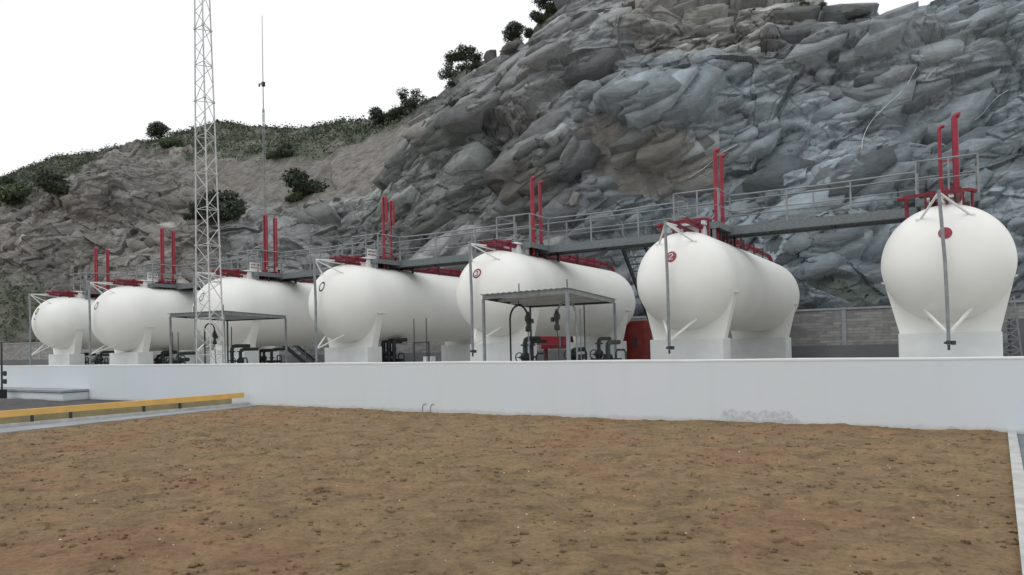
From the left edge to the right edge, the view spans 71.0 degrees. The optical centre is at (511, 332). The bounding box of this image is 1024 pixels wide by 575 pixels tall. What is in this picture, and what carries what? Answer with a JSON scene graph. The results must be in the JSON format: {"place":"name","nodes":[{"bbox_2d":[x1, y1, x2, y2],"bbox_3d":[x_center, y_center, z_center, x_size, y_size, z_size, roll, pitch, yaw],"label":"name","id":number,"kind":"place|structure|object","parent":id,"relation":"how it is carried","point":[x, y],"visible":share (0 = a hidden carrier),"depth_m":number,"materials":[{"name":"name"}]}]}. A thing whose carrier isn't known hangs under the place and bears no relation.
{"place":"outdoors","nodes":[
{"label":"outdoors","id":0,"kind":"place"},
{"bbox_2d":[0,399,128,410],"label":"road","id":1,"kind":"structure","parent":0,"point":[74,402],"depth_m":23.98,"materials":[{"name":"grey asphalt"}]},
{"bbox_2d":[0,343,6,397],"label":"standpipe","id":2,"kind":"object","parent":1,"relation":"on","point":[3,393],"visible":0.96,"depth_m":27.00,"materials":[{"name":"metal"}]},
{"bbox_2d":[0,398,66,405],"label":"asphalt patch","id":3,"kind":"object","parent":1,"relation":"on","point":[20,402],"visible":1,"depth_m":23.82,"materials":[{"name":"grey asphalt"}]},
{"bbox_2d":[0,387,88,400],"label":"wall","id":4,"kind":"structure","parent":1,"relation":"on","point":[60,394],"depth_m":26.22,"materials":[{"name":"paint"}]},
{"bbox_2d":[0,405,259,433],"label":"apron","id":5,"kind":"object","parent":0,"point":[43,426],"visible":0.4,"depth_m":17.50,"materials":[{"name":"concrete"}]},
{"bbox_2d":[178,332,178,363],"bbox_3d":[-13.343,1.044,28.705,0.136,2.120,0.140,-2,-1,31],"label":"rod","id":6,"kind":"object","parent":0,"point":[178,347],"visible":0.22,"depth_m":28.70,"materials":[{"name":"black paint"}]},
{"bbox_2d":[193,0,224,363],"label":"lattice tower","id":7,"kind":"structure","parent":0,"point":[210,318],"depth_m":23.83,"materials":[{"name":"metal"}]},
{"bbox_2d":[413,341,435,361],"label":"pipe gate","id":8,"kind":"structure","parent":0,"point":[428,358],"depth_m":26.42,"materials":[{"name":"metal"}]},
{"bbox_2d":[426,318,426,356],"bbox_3d":[-3.079,0.645,25.932,0.136,2.355,0.140,-2,-1,31],"label":"rod","id":9,"kind":"object","parent":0,"point":[426,337],"visible":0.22,"depth_m":25.93,"materials":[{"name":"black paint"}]},
{"bbox_2d":[0,0,933,175],"label":"sky","id":10,"kind":"structure","parent":0,"point":[75,75],"materials":[{"name":"white"}]},
{"bbox_2d":[470,343,536,360],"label":"concrete plinth","id":11,"kind":"structure","parent":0,"point":[497,352],"depth_m":25.36,"materials":[{"name":"paint"}]},
{"bbox_2d":[0,405,1021,574],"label":"soil","id":12,"kind":"structure","parent":0,"point":[493,532],"depth_m":7.68,"materials":[{"name":"brown soil"}]},
{"bbox_2d":[0,0,1023,359],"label":"quarry hill","id":13,"kind":"structure","parent":0,"point":[794,104],"depth_m":49.56,"materials":[{"name":"grey stone"}]},
{"bbox_2d":[0,175,15,185],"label":"bush","id":14,"kind":"object","parent":13,"relation":"on","point":[7,180],"visible":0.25,"depth_m":120.69,"materials":[{"name":"green plant"}]},
{"bbox_2d":[0,182,34,207],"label":"bush","id":15,"kind":"object","parent":13,"relation":"on","point":[13,193],"visible":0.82,"depth_m":110.59,"materials":[{"name":"green plant"}]},
{"bbox_2d":[32,169,71,206],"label":"bush","id":16,"kind":"object","parent":13,"relation":"on","point":[52,182],"visible":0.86,"depth_m":95.47,"materials":[{"name":"green plant"}]},
{"bbox_2d":[145,121,171,138],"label":"tree","id":17,"kind":"object","parent":13,"relation":"on","point":[161,130],"visible":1,"depth_m":110.09,"materials":[{"name":"green plant"}]},
{"bbox_2d":[157,137,185,149],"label":"bush","id":18,"kind":"object","parent":13,"relation":"on","point":[165,143],"visible":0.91,"depth_m":102.85,"materials":[{"name":"green plant"}]},
{"bbox_2d":[192,187,247,222],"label":"bush","id":19,"kind":"object","parent":13,"relation":"on","point":[231,207],"visible":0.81,"depth_m":75.56,"materials":[{"name":"green plant"}]},
{"bbox_2d":[266,142,294,158],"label":"bush","id":20,"kind":"object","parent":13,"relation":"on","point":[287,149],"visible":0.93,"depth_m":82.43,"materials":[{"name":"green plant"}]},
{"bbox_2d":[284,191,302,201],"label":"bush","id":21,"kind":"object","parent":13,"relation":"on","point":[294,197],"visible":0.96,"depth_m":70.25,"materials":[{"name":"green plant"}]},
{"bbox_2d":[279,167,329,195],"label":"bush","id":22,"kind":"object","parent":13,"relation":"on","point":[297,183],"visible":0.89,"depth_m":70.68,"materials":[{"name":"green plant"}]},
{"bbox_2d":[367,106,394,126],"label":"bush","id":23,"kind":"object","parent":13,"relation":"on","point":[377,113],"visible":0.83,"depth_m":77.09,"materials":[{"name":"green plant"}]},
{"bbox_2d":[384,106,399,119],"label":"bush","id":24,"kind":"object","parent":13,"relation":"on","point":[388,113],"visible":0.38,"depth_m":77.56,"materials":[{"name":"green plant"}]},
{"bbox_2d":[396,87,427,103],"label":"tree","id":25,"kind":"object","parent":13,"relation":"on","point":[401,94],"visible":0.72,"depth_m":81.87,"materials":[{"name":"green plant"}]},
{"bbox_2d":[0,0,879,340],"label":"ground scrub","id":26,"kind":"object","parent":13,"relation":"on","point":[82,156],"visible":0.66,"depth_m":94.44,"materials":[{"name":"green plant"}]},
{"bbox_2d":[1,0,1023,352],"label":"rock slabs","id":27,"kind":"object","parent":13,"relation":"on","point":[643,100],"visible":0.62,"depth_m":42.05,"materials":[{"name":"grey stone"}]},
{"bbox_2d":[182,201,201,220],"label":"bush","id":28,"kind":"object","parent":27,"relation":"on","point":[187,216],"visible":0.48,"depth_m":79.69,"materials":[{"name":"green plant"}]},
{"bbox_2d":[198,210,217,224],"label":"bush","id":29,"kind":"object","parent":27,"relation":"on","point":[205,216],"visible":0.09,"depth_m":78.17,"materials":[{"name":"green plant"}]},
{"bbox_2d":[390,98,418,115],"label":"bush","id":30,"kind":"object","parent":27,"relation":"on","point":[408,103],"visible":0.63,"depth_m":76.25,"materials":[{"name":"green plant"}]},
{"bbox_2d":[443,78,455,88],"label":"bush","id":31,"kind":"object","parent":27,"relation":"on","point":[450,83],"visible":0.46,"depth_m":71.31,"materials":[{"name":"green plant"}]},
{"bbox_2d":[437,61,469,81],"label":"tree","id":32,"kind":"object","parent":27,"relation":"on","point":[449,73],"visible":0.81,"depth_m":72.04,"materials":[{"name":"green plant"}]},
{"bbox_2d":[443,43,483,74],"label":"tree","id":33,"kind":"object","parent":27,"relation":"on","point":[468,54],"visible":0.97,"depth_m":64.64,"materials":[{"name":"green plant"}]},
{"bbox_2d":[466,60,482,70],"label":"bush","id":34,"kind":"object","parent":27,"relation":"on","point":[475,65],"visible":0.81,"depth_m":64.34,"materials":[{"name":"green plant"}]},
{"bbox_2d":[484,50,496,62],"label":"boulder","id":35,"kind":"object","parent":27,"relation":"on","point":[489,55],"visible":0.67,"depth_m":64.19,"materials":[{"name":"grey stone"}]},
{"bbox_2d":[502,41,519,54],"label":"boulder","id":36,"kind":"object","parent":27,"relation":"on","point":[508,48],"visible":1,"depth_m":60.79,"materials":[{"name":"grey stone"}]},
{"bbox_2d":[502,21,525,42],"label":"tree","id":37,"kind":"object","parent":27,"relation":"on","point":[513,30],"visible":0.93,"depth_m":62.56,"materials":[{"name":"green plant"}]},
{"bbox_2d":[523,28,532,37],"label":"bush","id":38,"kind":"object","parent":27,"relation":"on","point":[528,32],"visible":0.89,"depth_m":62.24,"materials":[{"name":"green plant"}]},
{"bbox_2d":[531,0,555,18],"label":"tree","id":39,"kind":"object","parent":27,"relation":"on","point":[541,4],"visible":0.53,"depth_m":60.87,"materials":[{"name":"green plant"}]},
{"bbox_2d":[544,2,556,13],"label":"bush","id":40,"kind":"object","parent":27,"relation":"on","point":[551,6],"visible":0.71,"depth_m":60.87,"materials":[{"name":"green plant"}]},
{"bbox_2d":[560,135,578,165],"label":"rock","id":41,"kind":"object","parent":27,"relation":"on","point":[570,150],"visible":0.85,"depth_m":44.17,"materials":[{"name":"grey stone"}]},
{"bbox_2d":[569,192,579,205],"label":"rock","id":42,"kind":"object","parent":27,"relation":"on","point":[574,198],"visible":1,"depth_m":43.31,"materials":[{"name":"grey stone"}]},
{"bbox_2d":[689,144,736,177],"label":"cable","id":43,"kind":"object","parent":27,"relation":"on","point":[712,160],"visible":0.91,"depth_m":41.32,"materials":[{"name":"metal"}]},
{"bbox_2d":[724,175,737,180],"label":"rock","id":44,"kind":"object","parent":27,"relation":"on","point":[728,178],"visible":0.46,"depth_m":41.44,"materials":[{"name":"grey stone"}]},
{"bbox_2d":[799,1,809,5],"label":"bush","id":45,"kind":"object","parent":27,"relation":"on","point":[804,2],"visible":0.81,"depth_m":47.17,"materials":[{"name":"green plant"}]},
{"bbox_2d":[818,1,827,9],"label":"bush","id":46,"kind":"object","parent":27,"relation":"on","point":[823,3],"visible":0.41,"depth_m":47.56,"materials":[{"name":"green plant"}]},
{"bbox_2d":[828,48,839,57],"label":"rock","id":47,"kind":"object","parent":27,"relation":"on","point":[834,52],"visible":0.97,"depth_m":42.10,"materials":[{"name":"grey stone"}]},
{"bbox_2d":[837,4,871,18],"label":"boulder","id":48,"kind":"object","parent":27,"relation":"on","point":[854,10],"visible":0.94,"depth_m":45.68,"materials":[{"name":"grey stone"}]},
{"bbox_2d":[861,67,916,149],"bbox_3d":[19.957,-12.054,38.762,5.242,5.220,1.041,-1,-1,-30],"label":"cable","id":49,"kind":"object","parent":27,"relation":"on","point":[882,109],"visible":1,"depth_m":38.98,"materials":[{"name":"metal"}]},
{"bbox_2d":[975,90,1007,119],"bbox_3d":[25.496,-12.090,38.570,2.781,2.042,0.250,-1,-1,-14],"label":"cable","id":50,"kind":"object","parent":27,"relation":"on","point":[990,103],"visible":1,"depth_m":38.74,"materials":[{"name":"metal"}]},
{"bbox_2d":[528,9,549,28],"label":"bush","id":51,"kind":"object","parent":13,"relation":"on","point":[537,17],"visible":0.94,"depth_m":61.14,"materials":[{"name":"green plant"}]},
{"bbox_2d":[829,86,842,99],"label":"rock","id":52,"kind":"object","parent":13,"relation":"on","point":[835,93],"visible":0.99,"depth_m":40.62,"materials":[{"name":"grey stone"}]},
{"bbox_2d":[0,300,1023,365],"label":"masonry wall","id":53,"kind":"structure","parent":0,"point":[861,332],"depth_m":31.52,"materials":[{"name":"concrete"}]},
{"bbox_2d":[537,336,573,360],"bbox_3d":[2.101,0.991,34.532,1.893,1.728,0.760,-2,-1,31],"label":"pump skid","id":54,"kind":"object","parent":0,"point":[553,340],"visible":0.42,"depth_m":34.24,"materials":[{"name":"paint"}]},
{"bbox_2d":[571,341,626,359],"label":"concrete plinth","id":55,"kind":"structure","parent":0,"point":[590,346],"depth_m":32.19,"materials":[{"name":"paint"}]},
{"bbox_2d":[456,176,634,355],"bbox_3d":[1.747,-2.515,29.269,3.060,6.670,12.145,-2,-1,31],"label":"storage tank","id":56,"kind":"object","parent":55,"relation":"on","point":[508,266],"visible":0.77,"depth_m":25.84,"materials":[{"name":"white metal"}]},
{"bbox_2d":[650,338,730,359],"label":"concrete plinth","id":57,"kind":"structure","parent":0,"point":[712,348],"depth_m":21.74,"materials":[{"name":"paint"}]},
{"bbox_2d":[730,337,791,358],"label":"concrete plinth","id":58,"kind":"structure","parent":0,"point":[755,348],"depth_m":29.89,"materials":[{"name":"paint"}]},
{"bbox_2d":[637,148,799,353],"bbox_3d":[7.952,-2.677,26.345,3.000,6.610,13.585,-2,-1,31],"label":"storage tank","id":59,"kind":"object","parent":58,"relation":"on","point":[695,280],"visible":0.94,"depth_m":21.57,"materials":[{"name":"white metal"}]},
{"bbox_2d":[898,331,1002,356],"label":"concrete plinth","id":60,"kind":"structure","parent":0,"point":[979,344],"depth_m":18.18,"materials":[{"name":"paint"}]},
{"bbox_2d":[881,112,1017,349],"bbox_3d":[13.390,-2.820,22.131,3.000,6.502,12.085,-2,-1,31],"label":"storage tank","id":61,"kind":"object","parent":60,"relation":"on","point":[948,265],"visible":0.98,"depth_m":17.60,"materials":[{"name":"white metal"}]},
{"bbox_2d":[73,153,980,299],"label":"access walkway","id":62,"kind":"structure","parent":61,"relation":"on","point":[863,219],"depth_m":25.84,"materials":[{"name":"metal"}]},
{"bbox_2d":[1007,318,1023,355],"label":"utility box","id":63,"kind":"object","parent":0,"point":[1012,349],"visible":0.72,"depth_m":25.42,"materials":[{"name":"grey metal"}]},
{"bbox_2d":[1017,434,1023,468],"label":"pavement","id":64,"kind":"structure","parent":0,"point":[1020,437],"depth_m":10.50,"materials":[{"name":"grey concrete"}]},
{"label":"yard floor","id":65,"kind":"structure","parent":0,"visible":0},
{"bbox_2d":[49,354,84,364],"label":"concrete plinth","id":66,"kind":"structure","parent":65,"relation":"on","point":[66,359],"depth_m":40.72,"materials":[{"name":"paint"}]},
{"bbox_2d":[81,352,95,364],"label":"pipe manifold","id":67,"kind":"object","parent":65,"relation":"on","point":[87,353],"visible":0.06,"depth_m":42.54,"materials":[{"name":"green paint"}]},
{"bbox_2d":[91,351,114,364],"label":"pipe manifold","id":68,"kind":"object","parent":65,"relation":"on","point":[98,359],"visible":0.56,"depth_m":40.40,"materials":[{"name":"green paint"}]},
{"bbox_2d":[109,352,152,364],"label":"concrete plinth","id":69,"kind":"structure","parent":65,"relation":"on","point":[133,358],"depth_m":37.32,"materials":[{"name":"paint"}]},
{"bbox_2d":[153,350,177,363],"bbox_3d":[-18.665,1.681,38.759,1.504,1.439,1.297,-2,-1,31],"label":"pipe manifold","id":70,"kind":"object","parent":65,"relation":"on","point":[162,356],"visible":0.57,"depth_m":38.56,"materials":[{"name":"black paint"}]},
{"bbox_2d":[162,351,195,363],"bbox_3d":[-14.022,1.472,30.460,0.943,1.356,1.243,-2,-1,31],"label":"pipe manifold","id":71,"kind":"object","parent":65,"relation":"on","point":[181,360],"visible":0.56,"depth_m":30.30,"materials":[{"name":"green paint"}]},
{"bbox_2d":[180,351,209,363],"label":"concrete plinth","id":72,"kind":"structure","parent":65,"relation":"on","point":[200,354],"depth_m":47.46,"materials":[{"name":"paint"}]},
{"bbox_2d":[28,247,206,364],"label":"storage tank","id":73,"kind":"object","parent":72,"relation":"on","point":[60,325],"visible":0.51,"depth_m":40.36,"materials":[{"name":"white metal"}]},
{"bbox_2d":[204,323,217,363],"bbox_3d":[-11.308,0.764,27.052,0.556,2.531,0.178,-1,-1,10],"label":"loading arm","id":74,"kind":"object","parent":65,"relation":"on","point":[214,335],"visible":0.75,"depth_m":27.01},
{"bbox_2d":[167,305,287,363],"bbox_3d":[-10.907,0.570,27.356,3.090,2.910,5.526,-1,-1,9],"label":"canopy","id":75,"kind":"object","parent":65,"relation":"on","point":[234,316],"visible":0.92,"depth_m":26.22,"materials":[{"name":"metal"}]},
{"bbox_2d":[231,327,231,362],"bbox_3d":[-10.597,0.894,27.139,0.136,2.241,0.140,-2,-1,31],"label":"rod","id":76,"kind":"object","parent":65,"relation":"on","point":[231,344],"visible":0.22,"depth_m":27.13,"materials":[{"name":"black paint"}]},
{"bbox_2d":[211,350,258,363],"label":"concrete plinth","id":77,"kind":"structure","parent":65,"relation":"on","point":[252,356],"depth_m":33.01,"materials":[{"name":"paint"}]},
{"bbox_2d":[192,214,328,363],"bbox_3d":[-10.890,-2.033,37.015,3.240,7.390,12.325,-2,-1,31],"label":"storage tank","id":78,"kind":"object","parent":77,"relation":"on","point":[244,291],"visible":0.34,"depth_m":33.52,"materials":[{"name":"white metal"}]},
{"bbox_2d":[226,344,258,363],"bbox_3d":[-10.428,1.229,27.566,1.079,1.578,1.167,-1,-1,4],"label":"pipe manifold","id":79,"kind":"object","parent":65,"relation":"on","point":[244,347],"visible":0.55,"depth_m":27.41,"materials":[{"name":"black paint"}]},
{"bbox_2d":[258,30,267,269],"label":"antenna mast","id":80,"kind":"object","parent":65,"relation":"on","point":[263,131],"visible":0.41,"depth_m":46.19,"materials":[{"name":"metal"}]},
{"bbox_2d":[261,351,278,362],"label":"concrete plinth","id":81,"kind":"structure","parent":65,"relation":"on","point":[275,353],"depth_m":44.19,"materials":[{"name":"paint"}]},
{"bbox_2d":[88,228,274,364],"bbox_3d":[-18.034,-1.904,41.395,3.440,7.610,12.525,-2,-1,31],"label":"storage tank","id":82,"kind":"object","parent":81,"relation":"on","point":[134,316],"visible":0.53,"depth_m":37.21,"materials":[{"name":"white metal"}]},
{"bbox_2d":[259,348,284,362],"bbox_3d":[-11.828,1.469,35.181,2.088,1.427,1.299,-2,-1,31],"label":"pipe manifold","id":83,"kind":"object","parent":65,"relation":"on","point":[263,359],"visible":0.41,"depth_m":34.90,"materials":[{"name":"green paint"}]},
{"bbox_2d":[282,345,324,362],"bbox_3d":[-11.331,0.902,39.084,3.113,2.863,0.850,-2,-1,31],"label":"steel stair","id":84,"kind":"object","parent":65,"relation":"on","point":[303,352],"visible":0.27,"depth_m":38.98,"materials":[{"name":"grey metal"}]},
{"bbox_2d":[324,347,381,362],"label":"concrete plinth","id":85,"kind":"structure","parent":65,"relation":"on","point":[356,354],"depth_m":29.08,"materials":[{"name":"paint"}]},
{"bbox_2d":[381,338,407,361],"bbox_3d":[-5.004,1.089,30.532,1.494,1.716,1.157,-2,-1,31],"label":"pipe manifold","id":86,"kind":"object","parent":65,"relation":"on","point":[387,352],"visible":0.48,"depth_m":30.28,"materials":[{"name":"green paint"}]},
{"bbox_2d":[413,319,414,361],"bbox_3d":[-3.566,0.665,26.230,0.136,2.348,0.140,-2,-1,31],"label":"rod","id":87,"kind":"object","parent":65,"relation":"on","point":[414,342],"visible":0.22,"depth_m":26.22,"materials":[{"name":"black paint"}]},
{"bbox_2d":[441,345,469,360],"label":"concrete plinth","id":88,"kind":"structure","parent":65,"relation":"on","point":[455,352],"depth_m":36.17,"materials":[{"name":"paint"}]},
{"bbox_2d":[308,196,470,362],"bbox_3d":[-4.489,-2.197,33.091,3.200,7.290,12.285,-2,-1,31],"label":"storage tank","id":89,"kind":"object","parent":88,"relation":"on","point":[361,302],"visible":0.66,"depth_m":29.56,"materials":[{"name":"white metal"}]},
{"bbox_2d":[509,301,533,360],"bbox_3d":[0.265,0.367,19.308,0.761,2.531,0.170,-2,-1,31],"label":"loading arm","id":90,"kind":"object","parent":65,"relation":"on","point":[528,320],"visible":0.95,"depth_m":19.19},
{"bbox_2d":[515,336,546,360],"bbox_3d":[0.715,0.870,20.440,0.852,1.542,1.230,-2,-1,31],"label":"pipe manifold","id":91,"kind":"object","parent":65,"relation":"on","point":[524,355],"visible":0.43,"depth_m":20.27,"materials":[{"name":"green paint"}]},
{"bbox_2d":[480,279,616,360],"bbox_3d":[0.959,0.216,19.936,2.999,2.820,5.858,-2,-1,21],"label":"canopy","id":92,"kind":"object","parent":65,"relation":"on","point":[550,297],"visible":0.91,"depth_m":18.47,"materials":[{"name":"metal"}]},
{"bbox_2d":[551,301,577,360],"bbox_3d":[1.331,0.323,18.185,0.750,2.531,0.170,-2,-1,31],"label":"loading arm","id":93,"kind":"object","parent":65,"relation":"on","point":[556,318],"visible":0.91,"depth_m":18.23},
{"bbox_2d":[563,347,586,359],"bbox_3d":[1.939,1.044,21.959,0.715,1.191,1.331,-1,-1,4],"label":"pipe manifold","id":94,"kind":"object","parent":65,"relation":"on","point":[573,353],"visible":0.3,"depth_m":21.62,"materials":[{"name":"black paint"}]},
{"bbox_2d":[579,308,581,359],"bbox_3d":[1.938,0.463,20.159,0.136,2.290,0.140,-2,-1,31],"label":"rod","id":95,"kind":"object","parent":65,"relation":"on","point":[580,333],"visible":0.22,"depth_m":20.15,"materials":[{"name":"metal"}]},
{"bbox_2d":[583,304,585,359],"bbox_3d":[2.022,0.404,19.873,0.136,2.395,0.140,-2,-1,31],"label":"rod","id":96,"kind":"object","parent":65,"relation":"on","point":[584,331],"visible":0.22,"depth_m":19.87,"materials":[{"name":"black paint"}]},
{"bbox_2d":[590,337,626,359],"bbox_3d":[2.710,0.857,20.670,1.004,1.485,1.323,-1,-1,-1],"label":"pipe manifold","id":97,"kind":"object","parent":65,"relation":"on","point":[598,354],"visible":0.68,"depth_m":20.38,"materials":[{"name":"black paint"}]},
{"bbox_2d":[621,219,650,324],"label":"staircase","id":98,"kind":"structure","parent":65,"relation":"on","point":[629,266],"depth_m":27.14,"materials":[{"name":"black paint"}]},
{"bbox_2d":[625,320,651,359],"bbox_3d":[5.877,0.601,33.271,0.987,2.293,0.925,-2,-1,31],"label":"hydrant cabinet","id":99,"kind":"object","parent":65,"relation":"on","point":[638,336],"visible":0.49,"depth_m":32.89,"materials":[{"name":"red metal"}]},
{"bbox_2d":[1001,296,1022,355],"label":"trellis mast","id":100,"kind":"object","parent":65,"relation":"on","point":[1017,326],"visible":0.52,"depth_m":24.62,"materials":[{"name":"metal"}]},
{"bbox_3d":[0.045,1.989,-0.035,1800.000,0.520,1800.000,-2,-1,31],"label":"ground","id":101,"kind":"structure","parent":0,"visible":0},
{"bbox_2d":[0,399,231,423],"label":"kerb","id":102,"kind":"structure","parent":101,"relation":"on","point":[26,418],"depth_m":18.69,"materials":[{"name":"concrete"}]},
{"bbox_2d":[0,402,248,427],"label":"kerb","id":103,"kind":"structure","parent":101,"relation":"on","point":[107,416],"depth_m":18.45,"materials":[{"name":"grey concrete"}]},
{"bbox_2d":[0,393,243,421],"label":"barrier rail","id":104,"kind":"object","parent":103,"relation":"on","point":[32,412],"visible":1,"depth_m":18.43,"materials":[{"name":"yellow metal"}]},
{"bbox_2d":[0,356,1023,433],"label":"boundary wall","id":105,"kind":"structure","parent":101,"relation":"on","point":[961,393],"depth_m":15.25,"materials":[{"name":"paint"}]},
{"bbox_2d":[1008,431,1023,574],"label":"kerb","id":106,"kind":"structure","parent":101,"relation":"on","point":[1017,469],"depth_m":7.56,"materials":[{"name":"grey concrete"}]}
]}

